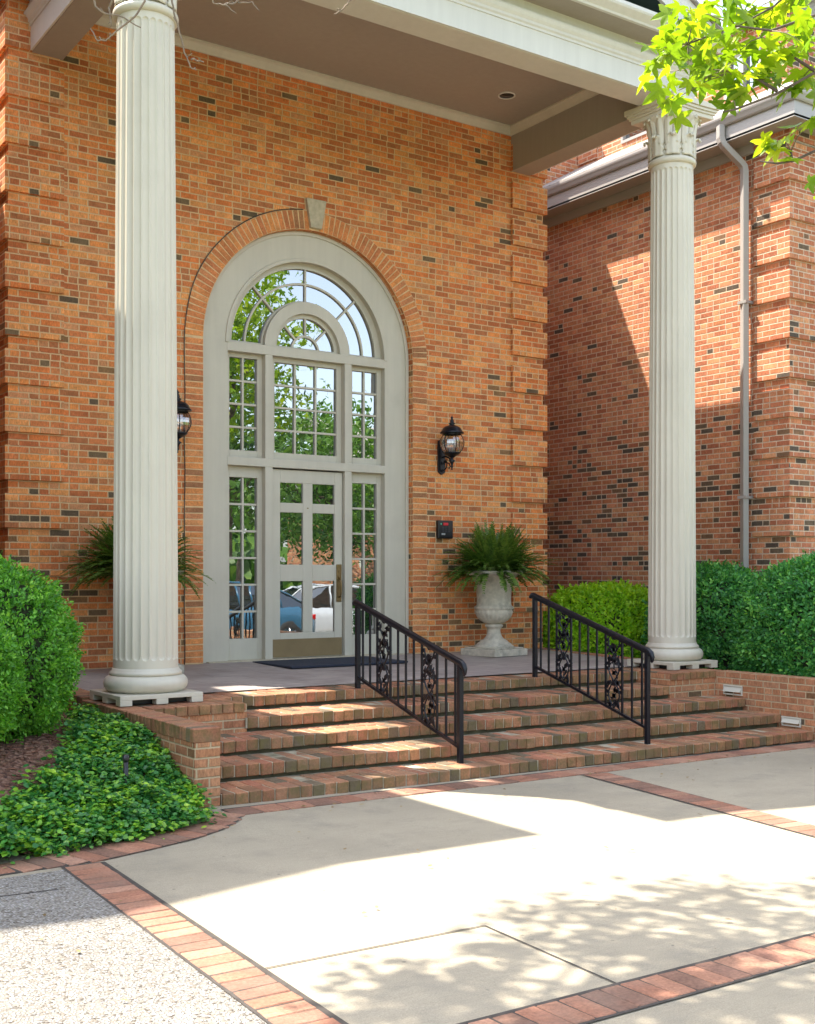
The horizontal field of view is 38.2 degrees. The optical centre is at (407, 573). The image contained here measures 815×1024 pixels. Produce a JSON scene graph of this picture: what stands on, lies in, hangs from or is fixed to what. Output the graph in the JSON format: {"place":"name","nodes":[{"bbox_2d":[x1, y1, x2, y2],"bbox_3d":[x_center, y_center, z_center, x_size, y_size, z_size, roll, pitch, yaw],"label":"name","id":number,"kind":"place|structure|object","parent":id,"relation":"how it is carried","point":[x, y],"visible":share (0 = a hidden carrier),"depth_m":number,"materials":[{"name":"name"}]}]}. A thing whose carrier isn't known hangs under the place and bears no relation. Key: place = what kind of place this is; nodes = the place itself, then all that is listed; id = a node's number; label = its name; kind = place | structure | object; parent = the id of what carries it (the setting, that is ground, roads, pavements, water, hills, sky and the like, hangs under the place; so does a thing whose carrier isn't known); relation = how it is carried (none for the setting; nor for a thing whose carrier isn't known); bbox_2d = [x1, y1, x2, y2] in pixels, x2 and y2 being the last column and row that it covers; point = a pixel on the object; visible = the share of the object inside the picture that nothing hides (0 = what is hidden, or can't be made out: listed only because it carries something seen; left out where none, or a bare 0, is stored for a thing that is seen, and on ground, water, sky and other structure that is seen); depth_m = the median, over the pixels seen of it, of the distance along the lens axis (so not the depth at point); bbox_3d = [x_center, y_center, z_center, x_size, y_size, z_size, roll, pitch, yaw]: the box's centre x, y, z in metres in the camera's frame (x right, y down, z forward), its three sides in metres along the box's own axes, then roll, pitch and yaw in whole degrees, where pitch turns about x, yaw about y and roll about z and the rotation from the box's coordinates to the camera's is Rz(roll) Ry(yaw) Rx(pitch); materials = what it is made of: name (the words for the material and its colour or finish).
{"place":"outdoors","nodes":[
{"label":"outdoors","id":0,"kind":"place"},
{"bbox_2d":[0,870,266,1023],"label":"aggregate pavement","id":1,"kind":"structure","parent":0,"point":[53,976],"depth_m":4.65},
{"bbox_2d":[0,741,814,1023],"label":"driveway","id":2,"kind":"structure","parent":0,"point":[679,884],"depth_m":5.93,"materials":[{"name":"concrete"}]},
{"bbox_2d":[0,745,812,999],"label":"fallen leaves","id":3,"kind":"object","parent":2,"relation":"on","point":[77,950],"visible":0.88,"depth_m":6.98,"materials":[{"name":"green plant"}]},
{"bbox_2d":[0,742,814,1023],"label":"brick paving bands","id":4,"kind":"object","parent":2,"relation":"on","point":[204,945],"visible":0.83,"depth_m":5.09,"materials":[{"name":"red brick"}]},
{"bbox_2d":[0,741,814,1023],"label":"pavement joints","id":5,"kind":"object","parent":2,"relation":"on","point":[325,1011],"visible":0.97,"depth_m":4.80,"materials":[{"name":"grey concrete"}]},
{"bbox_2d":[543,0,814,613],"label":"brick wing","id":6,"kind":"structure","parent":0,"point":[754,267],"depth_m":15.16,"materials":[{"name":"red brick"}]},
{"bbox_2d":[621,128,646,143],"bbox_3d":[3.580,-6.703,16.998,0.100,0.640,1.310,0,0,-34],"label":"window","id":7,"kind":"structure","parent":6,"relation":"in","point":[640,132],"depth_m":17.36,"materials":[{"name":"metal"}]},
{"bbox_2d":[724,37,761,99],"bbox_3d":[4.485,-6.703,15.672,0.100,0.640,0.600,0,0,-34],"label":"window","id":8,"kind":"structure","parent":6,"relation":"in","point":[741,68],"depth_m":15.65,"materials":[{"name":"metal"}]},
{"bbox_2d":[698,0,777,26],"label":"sky","id":9,"kind":"structure","parent":0,"point":[758,2],"materials":[{"name":"white"}]},
{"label":"planting bed","id":10,"kind":"structure","parent":0,"visible":0},
{"bbox_2d":[542,577,647,657],"bbox_3d":[2.661,0.742,15.587,1.744,1.383,1.730,0,0,-34],"label":"hedge","id":11,"kind":"object","parent":10,"relation":"on","point":[619,607],"visible":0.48,"depth_m":15.00,"materials":[{"name":"green plant"}]},
{"bbox_2d":[639,557,762,669],"bbox_3d":[3.722,0.600,14.365,1.671,1.615,1.644,0,0,-34],"label":"hedge","id":12,"kind":"object","parent":10,"relation":"on","point":[717,588],"visible":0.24,"depth_m":13.72,"materials":[{"name":"green plant"}]},
{"bbox_2d":[724,549,814,676],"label":"hedge","id":13,"kind":"object","parent":10,"relation":"on","point":[773,622],"visible":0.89,"depth_m":12.59,"materials":[{"name":"green plant"}]},
{"bbox_3d":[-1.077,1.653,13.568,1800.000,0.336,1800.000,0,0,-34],"label":"ground","id":14,"kind":"structure","parent":0,"visible":0},
{"bbox_2d":[0,710,204,854],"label":"planting bed","id":15,"kind":"object","parent":14,"relation":"on","point":[18,763],"visible":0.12,"depth_m":7.70,"materials":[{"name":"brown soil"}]},
{"bbox_2d":[0,620,32,741],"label":"boxwood","id":16,"kind":"object","parent":15,"relation":"on","point":[12,677],"visible":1,"depth_m":7.48,"materials":[{"name":"green plant"}]},
{"bbox_2d":[0,550,85,744],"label":"boxwood","id":17,"kind":"object","parent":15,"relation":"on","point":[33,615],"visible":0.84,"depth_m":8.21,"materials":[{"name":"green plant"}]},
{"bbox_2d":[0,702,226,863],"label":"ivy ground cover","id":18,"kind":"object","parent":15,"relation":"on","point":[99,732],"visible":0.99,"depth_m":7.32,"materials":[{"name":"green plant"}]},
{"bbox_2d":[122,754,128,784],"bbox_3d":[-1.815,1.382,7.591,0.044,0.430,0.044,0,0,-34],"label":"path light","id":19,"kind":"object","parent":15,"relation":"on","point":[125,758],"visible":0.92,"depth_m":7.58,"materials":[{"name":"black plastic"}]},
{"bbox_2d":[82,699,220,807],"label":"retaining wall","id":20,"kind":"structure","parent":14,"relation":"on","point":[193,746],"depth_m":8.05,"materials":[{"name":"brick"}]},
{"bbox_2d":[90,0,350,70],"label":"shade tree","id":21,"kind":"object","parent":14,"relation":"on","point":[139,9],"visible":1,"depth_m":5.29,"materials":[{"name":"green plant"}]},
{"bbox_2d":[0,0,546,669],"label":"brick building","id":22,"kind":"structure","parent":14,"relation":"on","point":[362,302],"depth_m":13.51,"materials":[{"name":"brick"}]},
{"bbox_2d":[177,389,191,452],"bbox_3d":[-2.438,-1.579,12.404,0.300,0.719,0.385,0,0,-34],"label":"wall lantern","id":23,"kind":"object","parent":22,"relation":"attached to","point":[183,407],"depth_m":12.33,"materials":[{"name":"black metal"}]},
{"bbox_2d":[228,352,261,457],"bbox_3d":[-1.862,-1.890,13.287,0.467,1.175,0.050,0,0,-34],"label":"transom window","id":24,"kind":"structure","parent":22,"relation":"in","point":[244,370],"depth_m":13.31,"materials":[{"name":"clear glass"}]},
{"bbox_2d":[273,357,340,462],"bbox_3d":[-1.196,-1.890,13.742,0.956,1.175,0.050,0,0,-34],"label":"transom window","id":25,"kind":"structure","parent":22,"relation":"in","point":[306,394],"depth_m":13.76,"materials":[{"name":"clear glass"}]},
{"bbox_2d":[273,469,341,657],"bbox_3d":[-1.159,-0.114,13.674,0.955,2.158,0.114,0,0,-34],"label":"door","id":26,"kind":"structure","parent":22,"relation":"in","point":[307,505],"depth_m":13.69,"materials":[{"name":"beige paint"}]},
{"bbox_2d":[352,366,380,464],"bbox_3d":[-0.530,-1.890,14.197,0.467,1.175,0.050,0,0,-34],"label":"transom window","id":27,"kind":"structure","parent":22,"relation":"in","point":[366,382],"depth_m":14.22,"materials":[{"name":"clear glass"}]},
{"bbox_2d":[0,0,740,175],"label":"portico roof","id":28,"kind":"structure","parent":22,"relation":"on","point":[545,84],"depth_m":12.57,"materials":[{"name":"paint"}]},
{"bbox_2d":[436,520,452,538],"bbox_3d":[0.461,-0.545,14.579,0.230,0.225,0.062,0,0,-34],"label":"keypad","id":29,"kind":"object","parent":22,"relation":"attached to","point":[444,529],"visible":1,"depth_m":14.55,"materials":[{"name":"black plastic"}]},
{"bbox_2d":[437,416,463,474],"bbox_3d":[0.519,-1.579,14.423,0.300,0.719,0.385,0,0,-34],"label":"wall lantern","id":30,"kind":"object","parent":22,"relation":"attached to","point":[451,429],"depth_m":14.39,"materials":[{"name":"black metal"}]},
{"bbox_2d":[57,647,721,733],"bbox_3d":[-0.196,1.374,12.292,6.989,0.806,3.302,0,0,-34],"label":"porch","id":31,"kind":"object","parent":14,"relation":"on","point":[227,716],"visible":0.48,"depth_m":12.04,"materials":[{"name":"concrete"}]},
{"bbox_2d":[90,0,202,706],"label":"column","id":32,"kind":"structure","parent":31,"relation":"on","point":[146,669],"depth_m":9.45,"materials":[{"name":"paint"}]},
{"bbox_2d":[178,570,183,672],"bbox_3d":[-2.612,0.481,11.879,0.714,1.030,0.714,0,0,-26],"label":"urn","id":33,"kind":"object","parent":31,"relation":"on","point":[181,666],"visible":0.02,"depth_m":11.74,"materials":[{"name":"stone"}]},
{"bbox_2d":[56,512,212,598],"bbox_3d":[-2.727,-0.204,11.798,1.576,0.931,1.545,0,0,-34],"label":"fern","id":34,"kind":"object","parent":33,"relation":"in","point":[104,565],"visible":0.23,"depth_m":11.60,"materials":[{"name":"green plant"}]},
{"bbox_2d":[253,656,407,668],"bbox_3d":[-0.856,0.984,13.102,1.480,0.024,0.900,0,0,-34],"label":"doormat","id":35,"kind":"object","parent":31,"relation":"on","point":[318,662],"visible":0.86,"depth_m":12.88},
{"bbox_2d":[461,571,526,656],"bbox_3d":[1.055,0.481,14.383,0.714,1.030,0.714,0,0,-42],"label":"urn","id":36,"kind":"object","parent":31,"relation":"on","point":[493,607],"visible":0.81,"depth_m":14.20,"materials":[{"name":"stone"}]},
{"bbox_2d":[432,520,561,594],"bbox_3d":[1.044,-0.207,14.398,1.533,0.914,1.659,0,0,-34],"label":"fern","id":37,"kind":"object","parent":36,"relation":"in","point":[501,551],"visible":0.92,"depth_m":14.09,"materials":[{"name":"green plant"}]},
{"bbox_2d":[624,91,719,669],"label":"column","id":38,"kind":"structure","parent":31,"relation":"on","point":[671,644],"depth_m":12.94,"materials":[{"name":"paint"}]},
{"bbox_2d":[203,666,812,805],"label":"brick steps","id":39,"kind":"structure","parent":14,"relation":"on","point":[299,742],"depth_m":10.25,"materials":[{"name":"brown brick"}]},
{"bbox_2d":[352,599,466,763],"bbox_3d":[-0.015,0.884,10.134,0.050,1.302,1.732,0,0,-34],"label":"handrail","id":40,"kind":"object","parent":39,"relation":"on","point":[460,673],"visible":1,"depth_m":10.02,"materials":[{"name":"black metal"}]},
{"bbox_2d":[529,593,654,744],"bbox_3d":[1.735,0.872,11.330,0.050,1.360,1.732,0,0,-34],"label":"handrail","id":41,"kind":"object","parent":39,"relation":"on","point":[648,652],"visible":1,"depth_m":11.22,"materials":[{"name":"black metal"}]},
{"bbox_2d":[543,156,578,184],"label":"block","id":42,"kind":"structure","parent":14,"relation":"on","point":[555,172],"depth_m":18.10,"materials":[{"name":"brick"}]},
{"bbox_2d":[634,0,814,198],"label":"maple tree","id":43,"kind":"object","parent":14,"relation":"on","point":[711,70],"visible":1,"depth_m":4.62,"materials":[{"name":"green plant"}]},
{"bbox_2d":[716,670,814,740],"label":"retaining wall","id":44,"kind":"structure","parent":14,"relation":"on","point":[788,695],"depth_m":12.06,"materials":[{"name":"brick"}]},
{"bbox_2d":[723,684,742,695],"bbox_3d":[3.444,1.237,12.502,0.040,0.104,0.250,0,0,-34],"label":"step light","id":45,"kind":"object","parent":44,"relation":"attached to","point":[733,688],"visible":1,"depth_m":12.49,"materials":[{"name":"white plastic"}]},
{"bbox_2d":[781,716,800,727],"bbox_3d":[3.864,1.495,11.887,0.040,0.096,0.230,0,0,-34],"label":"step light","id":46,"kind":"object","parent":44,"relation":"attached to","point":[792,720],"visible":1,"depth_m":11.88,"materials":[{"name":"white plastic"}]}
]}

